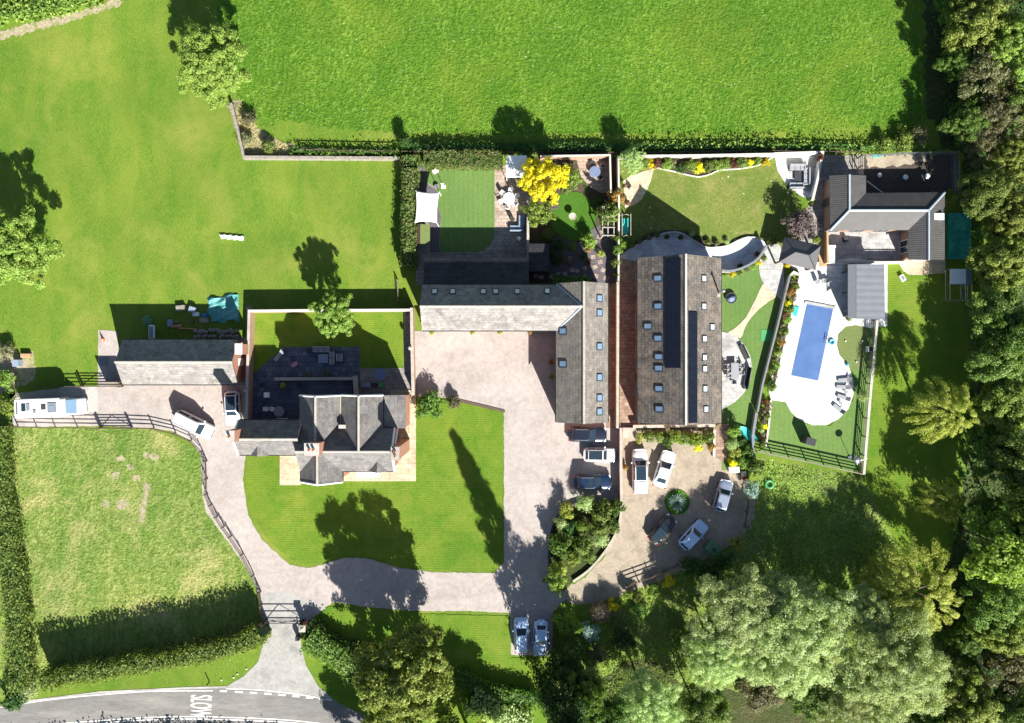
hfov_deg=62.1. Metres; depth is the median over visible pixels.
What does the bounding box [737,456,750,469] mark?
leafy shrub
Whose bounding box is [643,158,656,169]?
golden shrub
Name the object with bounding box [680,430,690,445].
leafy shrub
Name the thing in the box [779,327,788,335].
leafy shrub
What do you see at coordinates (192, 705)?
road lettering
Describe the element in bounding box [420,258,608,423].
shaped barn
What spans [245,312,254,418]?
garden wall
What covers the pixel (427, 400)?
round shrub
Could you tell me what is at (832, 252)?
log store
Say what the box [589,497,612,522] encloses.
leafy shrub
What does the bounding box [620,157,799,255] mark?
back lawn
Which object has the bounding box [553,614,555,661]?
lawn end fence
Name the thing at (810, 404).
pool terrace
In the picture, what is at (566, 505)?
golden green shrub
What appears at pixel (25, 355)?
timber stack
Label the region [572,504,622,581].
island bed wall
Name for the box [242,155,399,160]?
stone wall
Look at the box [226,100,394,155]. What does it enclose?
dead scrub
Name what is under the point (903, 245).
window
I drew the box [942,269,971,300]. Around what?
wire cage
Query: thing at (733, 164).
red shrub
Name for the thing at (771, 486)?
tyre planter
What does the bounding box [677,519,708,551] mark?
compact car
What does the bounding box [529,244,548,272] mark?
garden shed
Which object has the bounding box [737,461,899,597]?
rough undergrowth
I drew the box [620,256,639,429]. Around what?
courtyard path
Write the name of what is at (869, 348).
wall planter
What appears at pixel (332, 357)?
outdoor sofa
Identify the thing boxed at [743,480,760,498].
blue spruce shrub
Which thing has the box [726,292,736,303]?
round garden swing
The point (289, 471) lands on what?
cottage terrace
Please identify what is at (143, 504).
bare earth patch
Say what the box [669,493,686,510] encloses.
agave plant
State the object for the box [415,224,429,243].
play hut
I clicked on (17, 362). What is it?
plastic tub
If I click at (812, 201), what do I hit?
round shrub
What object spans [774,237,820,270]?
hipped pavilion
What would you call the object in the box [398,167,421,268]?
tall hedge
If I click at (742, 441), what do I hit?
dark shrub
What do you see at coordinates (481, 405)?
lawn edging
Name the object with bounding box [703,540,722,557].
oil tank
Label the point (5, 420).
scrub ground
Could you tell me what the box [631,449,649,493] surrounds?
pickup truck
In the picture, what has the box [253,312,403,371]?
garden lawn
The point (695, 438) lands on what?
bushy shrub
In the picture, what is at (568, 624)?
bushy shrub
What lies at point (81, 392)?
concrete pad
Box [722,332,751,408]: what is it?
round terrace
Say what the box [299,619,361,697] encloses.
roadside hedge
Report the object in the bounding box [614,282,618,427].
boundary wall
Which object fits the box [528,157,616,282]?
back garden ground
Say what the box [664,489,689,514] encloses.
round bed
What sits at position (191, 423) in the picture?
panel van
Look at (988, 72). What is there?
hawthorn tree
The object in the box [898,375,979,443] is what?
weeping willow tree
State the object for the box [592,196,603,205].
dark shrub
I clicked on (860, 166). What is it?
run fence
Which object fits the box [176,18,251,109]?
ash tree
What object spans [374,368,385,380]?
garden table
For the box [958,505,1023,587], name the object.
oak tree
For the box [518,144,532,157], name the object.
dark shrub
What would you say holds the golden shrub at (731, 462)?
on the side turf
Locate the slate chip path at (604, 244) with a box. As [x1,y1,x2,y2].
[549,224,615,282]
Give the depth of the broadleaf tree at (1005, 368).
93.85 m
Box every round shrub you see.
[414,390,444,419]
[548,532,572,559]
[605,516,619,533]
[610,232,622,242]
[610,498,626,516]
[662,441,672,448]
[740,443,754,459]
[807,197,816,204]
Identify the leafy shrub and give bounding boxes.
[261,140,276,153]
[560,183,572,194]
[566,551,581,567]
[572,534,591,554]
[582,231,596,249]
[582,549,596,563]
[586,517,606,536]
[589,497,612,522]
[594,202,620,226]
[610,258,621,268]
[612,245,623,256]
[620,240,627,248]
[623,590,632,598]
[629,241,635,247]
[632,590,641,602]
[638,158,649,168]
[643,430,655,442]
[654,231,659,237]
[654,430,663,442]
[662,158,673,169]
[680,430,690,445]
[685,159,696,171]
[701,429,714,442]
[703,160,715,173]
[704,238,710,244]
[713,159,724,171]
[726,424,741,436]
[735,157,747,167]
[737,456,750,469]
[746,459,765,476]
[754,157,761,165]
[759,439,765,446]
[760,255,766,261]
[763,412,770,419]
[766,383,776,391]
[767,236,777,246]
[768,366,776,374]
[773,361,780,368]
[774,344,780,350]
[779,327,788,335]
[783,304,794,314]
[783,315,792,323]
[792,282,800,289]
[812,236,820,243]
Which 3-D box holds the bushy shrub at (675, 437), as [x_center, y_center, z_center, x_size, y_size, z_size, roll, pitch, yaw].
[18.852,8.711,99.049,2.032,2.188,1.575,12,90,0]
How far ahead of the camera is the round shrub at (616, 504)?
98.43 m
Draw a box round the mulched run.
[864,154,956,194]
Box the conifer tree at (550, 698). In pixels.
[528,647,590,722]
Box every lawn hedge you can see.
[305,615,378,654]
[453,666,536,709]
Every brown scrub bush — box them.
[0,341,15,359]
[235,131,253,145]
[241,107,256,126]
[444,395,461,408]
[587,643,606,668]
[909,125,934,144]
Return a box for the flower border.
[552,274,590,283]
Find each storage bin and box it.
[734,466,739,471]
[739,471,745,476]
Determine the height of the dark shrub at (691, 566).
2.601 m
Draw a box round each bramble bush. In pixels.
[0,369,18,393]
[0,393,21,415]
[631,602,649,623]
[647,583,664,599]
[668,627,696,649]
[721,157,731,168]
[874,130,893,152]
[892,123,916,152]
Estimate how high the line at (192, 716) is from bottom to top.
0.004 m
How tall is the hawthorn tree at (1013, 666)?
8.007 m
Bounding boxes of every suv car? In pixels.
[512,616,529,652]
[574,473,610,491]
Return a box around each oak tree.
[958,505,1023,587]
[985,475,1023,535]
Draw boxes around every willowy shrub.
[18,678,39,700]
[553,515,567,531]
[574,494,594,512]
[583,666,601,685]
[592,532,609,547]
[725,437,739,451]
[776,350,782,357]
[857,389,870,402]
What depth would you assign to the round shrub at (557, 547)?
97.68 m
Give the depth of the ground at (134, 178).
100.00 m
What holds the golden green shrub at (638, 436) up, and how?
on the gravel car park
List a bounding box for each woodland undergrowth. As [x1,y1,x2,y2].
[557,576,717,722]
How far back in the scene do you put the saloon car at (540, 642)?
99.01 m
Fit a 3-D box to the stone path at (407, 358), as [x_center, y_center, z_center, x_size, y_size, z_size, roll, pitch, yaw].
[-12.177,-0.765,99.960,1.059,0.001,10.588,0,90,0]
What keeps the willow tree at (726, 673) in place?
on the rough slope
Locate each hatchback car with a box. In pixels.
[223,391,241,425]
[583,446,615,463]
[712,479,733,512]
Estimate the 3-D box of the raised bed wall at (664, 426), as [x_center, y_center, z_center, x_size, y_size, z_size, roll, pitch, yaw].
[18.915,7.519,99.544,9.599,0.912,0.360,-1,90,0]
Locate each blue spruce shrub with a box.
[581,620,600,642]
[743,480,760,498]
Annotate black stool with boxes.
[842,236,848,241]
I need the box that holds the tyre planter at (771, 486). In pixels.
[765,479,773,488]
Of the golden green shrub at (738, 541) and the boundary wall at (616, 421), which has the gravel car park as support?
the golden green shrub at (738, 541)
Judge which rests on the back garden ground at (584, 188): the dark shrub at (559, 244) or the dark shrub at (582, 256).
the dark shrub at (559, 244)
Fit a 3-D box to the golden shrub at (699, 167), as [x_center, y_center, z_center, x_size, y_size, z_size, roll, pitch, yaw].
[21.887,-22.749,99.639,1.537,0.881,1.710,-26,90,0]
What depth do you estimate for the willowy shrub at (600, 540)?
98.52 m
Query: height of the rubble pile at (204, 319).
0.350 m
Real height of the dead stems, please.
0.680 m
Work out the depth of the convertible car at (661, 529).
99.01 m
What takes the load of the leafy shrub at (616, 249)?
on the back garden ground at (584, 188)
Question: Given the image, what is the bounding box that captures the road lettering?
[190,695,211,716]
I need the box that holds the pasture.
[216,0,926,149]
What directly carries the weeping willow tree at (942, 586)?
on the rough slope
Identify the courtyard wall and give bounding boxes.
[823,231,828,263]
[826,261,908,263]
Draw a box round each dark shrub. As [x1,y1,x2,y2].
[0,685,28,711]
[397,131,410,147]
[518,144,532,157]
[550,250,563,267]
[552,237,564,251]
[559,520,577,535]
[579,252,586,259]
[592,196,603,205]
[609,624,635,650]
[662,432,669,441]
[676,162,686,173]
[679,555,701,576]
[697,559,719,581]
[711,552,736,572]
[736,435,747,446]
[766,378,774,384]
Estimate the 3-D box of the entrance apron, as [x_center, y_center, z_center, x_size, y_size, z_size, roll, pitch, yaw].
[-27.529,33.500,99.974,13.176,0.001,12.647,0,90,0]
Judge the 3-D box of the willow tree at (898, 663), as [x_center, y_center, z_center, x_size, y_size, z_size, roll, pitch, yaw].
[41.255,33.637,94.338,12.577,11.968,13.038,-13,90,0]
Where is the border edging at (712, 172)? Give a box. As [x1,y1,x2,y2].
[657,157,772,177]
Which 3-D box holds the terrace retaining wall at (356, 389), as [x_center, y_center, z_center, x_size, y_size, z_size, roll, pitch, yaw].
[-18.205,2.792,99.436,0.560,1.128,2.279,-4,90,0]
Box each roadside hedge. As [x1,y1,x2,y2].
[34,618,271,692]
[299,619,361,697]
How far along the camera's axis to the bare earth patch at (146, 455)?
99.98 m
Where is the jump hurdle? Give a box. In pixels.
[219,234,243,240]
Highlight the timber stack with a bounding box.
[20,353,31,357]
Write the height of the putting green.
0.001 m
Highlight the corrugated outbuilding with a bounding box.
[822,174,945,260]
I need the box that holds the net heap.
[142,315,152,325]
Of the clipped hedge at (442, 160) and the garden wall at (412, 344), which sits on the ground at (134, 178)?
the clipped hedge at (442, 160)
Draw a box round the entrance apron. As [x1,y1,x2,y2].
[226,593,331,698]
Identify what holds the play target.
on the side turf
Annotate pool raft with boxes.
[792,306,798,315]
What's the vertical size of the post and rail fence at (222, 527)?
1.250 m
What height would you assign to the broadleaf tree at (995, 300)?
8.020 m
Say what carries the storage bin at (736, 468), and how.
on the side turf
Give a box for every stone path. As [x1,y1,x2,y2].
[246,305,251,357]
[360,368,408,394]
[404,312,410,389]
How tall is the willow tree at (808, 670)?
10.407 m
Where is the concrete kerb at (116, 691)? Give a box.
[23,686,225,701]
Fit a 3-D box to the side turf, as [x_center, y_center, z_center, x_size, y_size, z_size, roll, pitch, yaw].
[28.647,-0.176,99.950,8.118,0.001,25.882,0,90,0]
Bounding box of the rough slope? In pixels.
[553,457,946,710]
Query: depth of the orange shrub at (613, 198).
98.23 m
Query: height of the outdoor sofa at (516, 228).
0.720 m
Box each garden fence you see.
[755,450,864,474]
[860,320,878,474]
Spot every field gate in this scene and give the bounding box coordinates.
[76,385,123,386]
[96,427,132,428]
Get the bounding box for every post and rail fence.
[11,426,95,428]
[35,386,75,386]
[127,427,262,618]
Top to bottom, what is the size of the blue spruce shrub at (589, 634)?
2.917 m
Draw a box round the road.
[0,688,365,722]
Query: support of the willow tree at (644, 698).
on the woodland floor at (740, 712)
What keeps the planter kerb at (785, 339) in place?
on the ground at (134, 178)
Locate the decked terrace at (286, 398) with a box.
[264,380,352,418]
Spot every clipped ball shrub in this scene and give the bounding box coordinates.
[541,228,554,240]
[567,242,576,251]
[574,519,586,532]
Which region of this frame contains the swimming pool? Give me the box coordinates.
[791,301,835,379]
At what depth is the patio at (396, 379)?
99.95 m
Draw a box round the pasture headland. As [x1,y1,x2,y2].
[262,119,941,151]
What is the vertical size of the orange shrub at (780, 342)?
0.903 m
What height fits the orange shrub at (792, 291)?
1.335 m
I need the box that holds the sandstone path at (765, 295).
[728,284,775,337]
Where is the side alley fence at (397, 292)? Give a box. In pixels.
[396,279,411,304]
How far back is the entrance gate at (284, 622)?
98.95 m
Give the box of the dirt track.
[0,0,123,39]
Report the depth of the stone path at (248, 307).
99.95 m
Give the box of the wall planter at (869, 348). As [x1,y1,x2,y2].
[866,346,872,351]
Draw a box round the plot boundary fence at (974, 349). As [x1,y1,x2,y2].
[959,289,981,411]
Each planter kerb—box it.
[765,400,771,446]
[775,276,800,385]
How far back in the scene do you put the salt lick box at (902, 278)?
99.57 m
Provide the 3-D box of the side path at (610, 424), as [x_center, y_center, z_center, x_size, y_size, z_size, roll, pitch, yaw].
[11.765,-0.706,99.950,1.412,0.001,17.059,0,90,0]
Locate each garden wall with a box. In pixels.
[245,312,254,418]
[248,309,409,312]
[410,308,415,394]
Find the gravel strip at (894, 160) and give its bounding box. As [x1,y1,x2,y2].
[866,153,926,167]
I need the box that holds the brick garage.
[103,339,247,384]
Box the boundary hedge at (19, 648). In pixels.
[0,425,40,695]
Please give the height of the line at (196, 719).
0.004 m
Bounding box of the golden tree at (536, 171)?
[516,156,570,205]
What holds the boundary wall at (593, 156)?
on the back garden ground at (584, 188)
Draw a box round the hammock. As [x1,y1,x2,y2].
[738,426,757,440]
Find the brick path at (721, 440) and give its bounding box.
[716,424,727,461]
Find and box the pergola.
[600,206,614,238]
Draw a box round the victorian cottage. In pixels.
[225,394,409,485]
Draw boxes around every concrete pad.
[60,387,97,411]
[237,336,245,384]
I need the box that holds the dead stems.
[230,104,293,154]
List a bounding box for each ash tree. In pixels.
[0,205,64,289]
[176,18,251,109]
[307,287,354,338]
[981,13,1023,82]
[983,134,1023,185]
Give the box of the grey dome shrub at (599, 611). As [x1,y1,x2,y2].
[588,600,611,623]
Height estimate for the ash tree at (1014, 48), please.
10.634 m
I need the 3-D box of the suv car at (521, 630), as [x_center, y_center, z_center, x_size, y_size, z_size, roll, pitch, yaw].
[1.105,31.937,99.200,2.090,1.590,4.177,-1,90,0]
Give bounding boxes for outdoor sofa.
[312,346,330,352]
[329,352,335,363]
[336,354,343,360]
[510,225,523,231]
[518,215,524,225]
[788,164,806,170]
[788,182,804,188]
[802,167,810,184]
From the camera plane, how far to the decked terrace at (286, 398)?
99.65 m
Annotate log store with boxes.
[829,245,835,260]
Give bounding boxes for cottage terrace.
[280,456,300,484]
[344,390,415,480]
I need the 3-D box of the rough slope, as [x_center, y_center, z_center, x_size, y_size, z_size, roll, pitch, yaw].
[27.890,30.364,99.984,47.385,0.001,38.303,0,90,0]
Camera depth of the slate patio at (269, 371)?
99.93 m
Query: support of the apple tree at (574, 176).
on the back garden ground at (584, 188)
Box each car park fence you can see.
[625,563,678,587]
[743,496,750,527]
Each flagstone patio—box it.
[416,165,526,284]
[495,166,527,227]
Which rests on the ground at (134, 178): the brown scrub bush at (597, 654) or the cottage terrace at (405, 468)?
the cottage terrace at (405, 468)
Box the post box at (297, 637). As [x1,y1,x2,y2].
[295,634,300,640]
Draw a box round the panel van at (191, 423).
[171,409,215,438]
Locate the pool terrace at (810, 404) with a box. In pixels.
[769,258,886,424]
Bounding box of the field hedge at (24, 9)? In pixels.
[0,0,103,26]
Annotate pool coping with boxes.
[788,302,835,386]
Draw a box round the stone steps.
[622,427,635,437]
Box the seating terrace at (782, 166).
[775,156,816,197]
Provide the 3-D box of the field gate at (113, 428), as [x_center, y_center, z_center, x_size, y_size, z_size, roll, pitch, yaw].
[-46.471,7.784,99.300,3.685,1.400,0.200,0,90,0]
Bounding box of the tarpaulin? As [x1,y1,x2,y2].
[207,293,239,322]
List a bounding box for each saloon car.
[532,618,549,655]
[652,450,674,488]
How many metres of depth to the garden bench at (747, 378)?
99.54 m
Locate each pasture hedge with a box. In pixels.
[289,143,399,161]
[399,137,642,155]
[639,133,926,158]
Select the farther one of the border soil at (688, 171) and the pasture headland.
the pasture headland
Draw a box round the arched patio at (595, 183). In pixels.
[577,159,608,192]
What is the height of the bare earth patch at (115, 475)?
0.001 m
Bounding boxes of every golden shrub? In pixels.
[606,596,620,611]
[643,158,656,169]
[663,572,675,586]
[693,444,702,451]
[695,161,705,173]
[726,457,737,467]
[746,159,753,167]
[761,158,770,165]
[784,299,791,306]
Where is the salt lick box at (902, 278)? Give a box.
[898,274,905,281]
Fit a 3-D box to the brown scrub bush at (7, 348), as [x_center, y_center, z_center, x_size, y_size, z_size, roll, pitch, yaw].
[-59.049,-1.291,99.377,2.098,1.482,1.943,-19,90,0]
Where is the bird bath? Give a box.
[569,213,575,219]
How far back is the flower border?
99.53 m
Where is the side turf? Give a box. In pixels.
[722,260,788,469]
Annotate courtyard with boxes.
[829,232,899,260]
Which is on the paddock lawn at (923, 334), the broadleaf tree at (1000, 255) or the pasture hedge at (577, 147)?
the broadleaf tree at (1000, 255)
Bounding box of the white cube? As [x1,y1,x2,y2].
[264,392,269,397]
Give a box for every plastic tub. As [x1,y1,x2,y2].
[12,359,22,366]
[167,319,173,326]
[188,306,196,312]
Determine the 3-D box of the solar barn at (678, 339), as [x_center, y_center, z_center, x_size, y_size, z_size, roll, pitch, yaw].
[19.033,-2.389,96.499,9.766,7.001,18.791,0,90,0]
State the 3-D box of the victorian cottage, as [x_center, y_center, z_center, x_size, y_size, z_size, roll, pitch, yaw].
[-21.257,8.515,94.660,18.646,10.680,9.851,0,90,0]
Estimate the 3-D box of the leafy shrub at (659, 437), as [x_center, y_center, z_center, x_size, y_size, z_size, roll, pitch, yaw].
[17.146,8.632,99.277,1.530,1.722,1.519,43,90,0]
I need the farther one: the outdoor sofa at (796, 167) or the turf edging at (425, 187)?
the turf edging at (425, 187)
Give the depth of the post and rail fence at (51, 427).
99.15 m
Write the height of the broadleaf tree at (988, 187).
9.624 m
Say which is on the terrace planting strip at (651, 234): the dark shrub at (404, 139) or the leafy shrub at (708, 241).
the leafy shrub at (708, 241)
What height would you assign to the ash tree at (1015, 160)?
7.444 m
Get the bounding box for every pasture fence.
[299,148,396,152]
[401,150,640,154]
[639,149,863,154]
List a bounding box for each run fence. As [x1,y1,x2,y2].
[857,155,862,174]
[861,151,960,194]
[949,152,956,192]
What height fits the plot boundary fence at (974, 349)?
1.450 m
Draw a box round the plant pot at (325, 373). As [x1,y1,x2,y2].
[321,370,328,376]
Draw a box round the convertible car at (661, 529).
[647,514,676,545]
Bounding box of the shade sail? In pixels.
[415,191,440,225]
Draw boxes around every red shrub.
[651,157,661,169]
[729,158,739,167]
[782,311,790,318]
[817,153,823,161]
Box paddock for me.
[12,428,257,677]
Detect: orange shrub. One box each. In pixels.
[606,188,624,205]
[706,442,715,451]
[762,398,769,405]
[778,339,785,346]
[787,287,795,297]
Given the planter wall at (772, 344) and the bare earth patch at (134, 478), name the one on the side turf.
the planter wall at (772, 344)
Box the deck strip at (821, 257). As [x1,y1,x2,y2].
[818,238,827,266]
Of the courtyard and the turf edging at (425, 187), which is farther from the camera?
the turf edging at (425, 187)
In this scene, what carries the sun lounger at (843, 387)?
on the pool terrace at (810, 404)
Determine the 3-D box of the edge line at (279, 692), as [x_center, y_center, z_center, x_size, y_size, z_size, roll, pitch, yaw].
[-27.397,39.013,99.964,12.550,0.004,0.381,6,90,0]
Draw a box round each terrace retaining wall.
[275,377,352,380]
[352,376,359,394]
[722,245,767,272]
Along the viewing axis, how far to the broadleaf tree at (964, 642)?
95.84 m
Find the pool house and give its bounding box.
[842,264,884,318]
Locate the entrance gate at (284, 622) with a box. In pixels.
[262,619,303,624]
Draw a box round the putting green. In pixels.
[837,325,867,369]
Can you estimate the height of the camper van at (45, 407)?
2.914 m
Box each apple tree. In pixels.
[519,200,556,227]
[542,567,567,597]
[566,164,583,189]
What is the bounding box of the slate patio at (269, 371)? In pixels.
[252,347,359,418]
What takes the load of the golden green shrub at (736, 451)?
on the side turf
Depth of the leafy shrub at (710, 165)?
98.95 m
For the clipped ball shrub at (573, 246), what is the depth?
99.18 m
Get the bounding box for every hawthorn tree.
[733,655,799,713]
[957,45,1018,103]
[960,121,1008,168]
[976,649,1023,697]
[980,80,1023,143]
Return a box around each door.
[238,358,243,365]
[823,197,828,207]
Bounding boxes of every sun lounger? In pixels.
[273,349,283,361]
[832,403,845,414]
[836,385,850,389]
[837,394,850,400]
[838,377,851,382]
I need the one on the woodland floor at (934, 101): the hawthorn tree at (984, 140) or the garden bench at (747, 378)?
the hawthorn tree at (984, 140)
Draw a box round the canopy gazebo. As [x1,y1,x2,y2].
[506,155,526,180]
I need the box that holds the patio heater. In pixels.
[848,455,860,462]
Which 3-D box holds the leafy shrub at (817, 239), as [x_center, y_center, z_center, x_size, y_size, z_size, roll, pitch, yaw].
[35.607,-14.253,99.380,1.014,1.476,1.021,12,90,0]
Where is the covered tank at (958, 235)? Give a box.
[946,213,970,258]
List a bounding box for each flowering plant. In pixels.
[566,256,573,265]
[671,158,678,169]
[758,416,766,424]
[760,408,766,416]
[760,432,766,439]
[764,403,773,411]
[776,330,785,340]
[788,294,797,301]
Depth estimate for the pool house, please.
97.10 m
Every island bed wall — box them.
[548,500,612,583]
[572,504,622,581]
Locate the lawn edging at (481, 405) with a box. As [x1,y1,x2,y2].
[456,398,504,411]
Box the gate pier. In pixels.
[299,621,308,631]
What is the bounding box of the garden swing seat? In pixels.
[620,214,630,237]
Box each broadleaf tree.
[348,622,454,722]
[436,709,485,722]
[464,688,535,722]
[566,669,605,716]
[585,693,635,722]
[670,682,731,722]
[776,656,842,722]
[897,696,947,722]
[929,658,1004,722]
[932,38,977,81]
[933,0,985,28]
[936,94,993,145]
[940,0,1019,59]
[942,619,982,665]
[955,166,1019,220]
[958,576,1023,634]
[959,491,1007,537]
[964,335,1023,391]
[964,425,1009,477]
[964,611,1023,657]
[965,229,1023,296]
[965,376,1023,435]
[966,279,1023,339]
[978,431,1023,486]
[981,187,1023,240]
[982,308,1023,367]
[993,678,1023,722]
[994,78,1023,128]
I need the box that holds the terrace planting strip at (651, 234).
[623,230,735,252]
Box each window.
[847,230,864,232]
[871,230,888,232]
[899,239,907,254]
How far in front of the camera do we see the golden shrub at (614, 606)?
98.58 m
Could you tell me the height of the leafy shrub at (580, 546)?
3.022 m
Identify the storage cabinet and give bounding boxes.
[800,435,816,446]
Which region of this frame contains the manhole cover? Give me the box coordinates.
[99,357,108,365]
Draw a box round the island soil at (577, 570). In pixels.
[550,502,621,591]
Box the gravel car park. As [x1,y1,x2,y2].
[560,427,755,604]
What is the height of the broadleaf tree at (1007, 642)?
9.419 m
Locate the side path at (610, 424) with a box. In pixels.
[606,283,615,427]
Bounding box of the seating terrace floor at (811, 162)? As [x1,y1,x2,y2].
[787,158,817,192]
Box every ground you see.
[0,0,990,701]
[0,342,35,392]
[0,392,33,697]
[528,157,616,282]
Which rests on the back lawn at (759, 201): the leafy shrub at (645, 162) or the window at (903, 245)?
the leafy shrub at (645, 162)
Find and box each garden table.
[274,406,283,416]
[318,354,327,362]
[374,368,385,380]
[503,192,514,204]
[589,166,600,176]
[730,363,738,378]
[794,171,800,180]
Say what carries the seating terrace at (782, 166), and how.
on the back lawn at (759, 201)
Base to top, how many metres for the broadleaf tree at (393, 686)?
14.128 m
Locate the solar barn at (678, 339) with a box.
[635,254,725,425]
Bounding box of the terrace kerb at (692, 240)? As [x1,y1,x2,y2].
[621,231,757,255]
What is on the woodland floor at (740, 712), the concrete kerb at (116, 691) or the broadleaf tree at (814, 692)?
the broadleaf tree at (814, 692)
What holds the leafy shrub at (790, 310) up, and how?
on the ground at (134, 178)
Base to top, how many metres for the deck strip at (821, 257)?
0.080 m
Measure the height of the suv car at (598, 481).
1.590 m
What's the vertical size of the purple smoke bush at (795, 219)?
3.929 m
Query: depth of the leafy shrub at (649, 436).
98.83 m
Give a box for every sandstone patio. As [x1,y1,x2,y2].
[623,168,653,207]
[899,260,944,274]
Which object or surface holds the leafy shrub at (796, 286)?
on the ground at (134, 178)
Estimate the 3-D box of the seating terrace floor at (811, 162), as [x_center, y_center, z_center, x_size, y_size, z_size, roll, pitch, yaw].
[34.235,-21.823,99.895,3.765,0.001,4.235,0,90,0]
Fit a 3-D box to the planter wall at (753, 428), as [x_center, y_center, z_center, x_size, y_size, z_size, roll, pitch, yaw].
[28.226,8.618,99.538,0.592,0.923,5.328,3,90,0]
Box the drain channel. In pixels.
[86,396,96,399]
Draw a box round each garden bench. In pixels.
[738,344,749,359]
[743,367,751,388]
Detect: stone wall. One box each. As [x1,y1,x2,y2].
[230,103,245,154]
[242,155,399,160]
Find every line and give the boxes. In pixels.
[0,690,212,707]
[69,716,315,722]
[99,718,293,722]
[226,688,330,699]
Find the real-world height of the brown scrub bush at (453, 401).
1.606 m
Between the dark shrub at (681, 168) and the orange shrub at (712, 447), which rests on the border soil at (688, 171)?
the dark shrub at (681, 168)
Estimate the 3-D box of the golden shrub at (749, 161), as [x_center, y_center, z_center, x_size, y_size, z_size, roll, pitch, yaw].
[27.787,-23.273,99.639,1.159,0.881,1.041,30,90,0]
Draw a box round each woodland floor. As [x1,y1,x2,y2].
[561,638,931,722]
[921,0,1023,722]
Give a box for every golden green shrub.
[549,560,567,575]
[559,501,573,518]
[596,250,604,257]
[635,431,644,443]
[728,536,744,550]
[729,447,741,457]
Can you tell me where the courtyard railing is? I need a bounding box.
[868,259,903,259]
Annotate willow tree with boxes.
[612,664,685,722]
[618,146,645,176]
[680,611,764,692]
[684,561,796,675]
[734,574,861,700]
[764,569,819,614]
[813,670,887,722]
[835,605,952,722]
[836,581,898,648]
[849,553,909,611]
[856,531,964,643]
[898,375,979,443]
[914,476,967,523]
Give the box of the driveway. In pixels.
[10,330,618,654]
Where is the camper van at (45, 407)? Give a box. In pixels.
[14,397,87,417]
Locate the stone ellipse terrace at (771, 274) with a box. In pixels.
[759,244,783,299]
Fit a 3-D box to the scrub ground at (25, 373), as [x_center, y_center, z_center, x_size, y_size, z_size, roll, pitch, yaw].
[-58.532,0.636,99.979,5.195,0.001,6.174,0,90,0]
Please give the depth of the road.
99.97 m
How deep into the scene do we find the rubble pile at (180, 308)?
99.48 m
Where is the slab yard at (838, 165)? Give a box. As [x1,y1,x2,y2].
[800,155,863,258]
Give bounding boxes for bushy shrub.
[551,610,582,635]
[667,429,681,443]
[686,431,706,445]
[945,189,954,202]
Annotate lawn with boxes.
[245,399,502,570]
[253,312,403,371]
[303,606,553,722]
[427,167,494,251]
[551,192,595,240]
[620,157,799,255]
[758,327,878,473]
[865,261,989,599]
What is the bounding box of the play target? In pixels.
[760,329,771,340]
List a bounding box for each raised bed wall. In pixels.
[632,424,714,427]
[712,430,715,456]
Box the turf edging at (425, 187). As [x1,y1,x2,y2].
[417,165,439,252]
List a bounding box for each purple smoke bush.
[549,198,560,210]
[780,207,821,239]
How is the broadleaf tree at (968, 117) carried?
on the woodland floor at (934, 101)
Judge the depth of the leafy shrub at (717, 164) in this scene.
98.96 m
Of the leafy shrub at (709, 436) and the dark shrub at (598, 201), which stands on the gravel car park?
the leafy shrub at (709, 436)
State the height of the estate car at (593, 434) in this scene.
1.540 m
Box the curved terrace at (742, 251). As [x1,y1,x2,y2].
[620,233,765,269]
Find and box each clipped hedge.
[399,154,422,168]
[423,148,503,172]
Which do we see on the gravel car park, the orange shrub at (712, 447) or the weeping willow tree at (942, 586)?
the orange shrub at (712, 447)
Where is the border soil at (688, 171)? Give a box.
[653,157,770,175]
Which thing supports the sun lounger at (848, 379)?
on the pool terrace at (810, 404)
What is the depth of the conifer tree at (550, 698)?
92.09 m
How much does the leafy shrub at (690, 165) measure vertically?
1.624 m
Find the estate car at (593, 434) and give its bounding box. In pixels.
[568,425,606,443]
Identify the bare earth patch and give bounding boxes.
[101,499,109,508]
[111,472,119,478]
[116,498,128,509]
[117,455,125,460]
[126,463,133,469]
[132,475,140,481]
[137,482,150,522]
[143,452,159,459]
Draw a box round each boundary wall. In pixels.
[527,196,528,257]
[540,155,575,159]
[575,154,611,194]
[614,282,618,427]
[616,155,619,281]
[618,427,622,500]
[619,153,775,159]
[772,151,823,200]
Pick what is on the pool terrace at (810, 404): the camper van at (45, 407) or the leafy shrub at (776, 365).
the leafy shrub at (776, 365)
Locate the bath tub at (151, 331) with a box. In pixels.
[149,325,154,338]
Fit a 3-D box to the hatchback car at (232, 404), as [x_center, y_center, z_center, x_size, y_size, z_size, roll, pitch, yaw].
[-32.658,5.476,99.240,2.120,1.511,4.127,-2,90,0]
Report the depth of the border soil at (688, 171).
99.94 m
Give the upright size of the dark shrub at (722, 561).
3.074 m
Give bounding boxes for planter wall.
[750,412,757,456]
[755,275,790,411]
[786,271,801,277]
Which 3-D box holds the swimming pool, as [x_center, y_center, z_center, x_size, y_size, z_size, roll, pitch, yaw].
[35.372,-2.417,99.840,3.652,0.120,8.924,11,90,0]

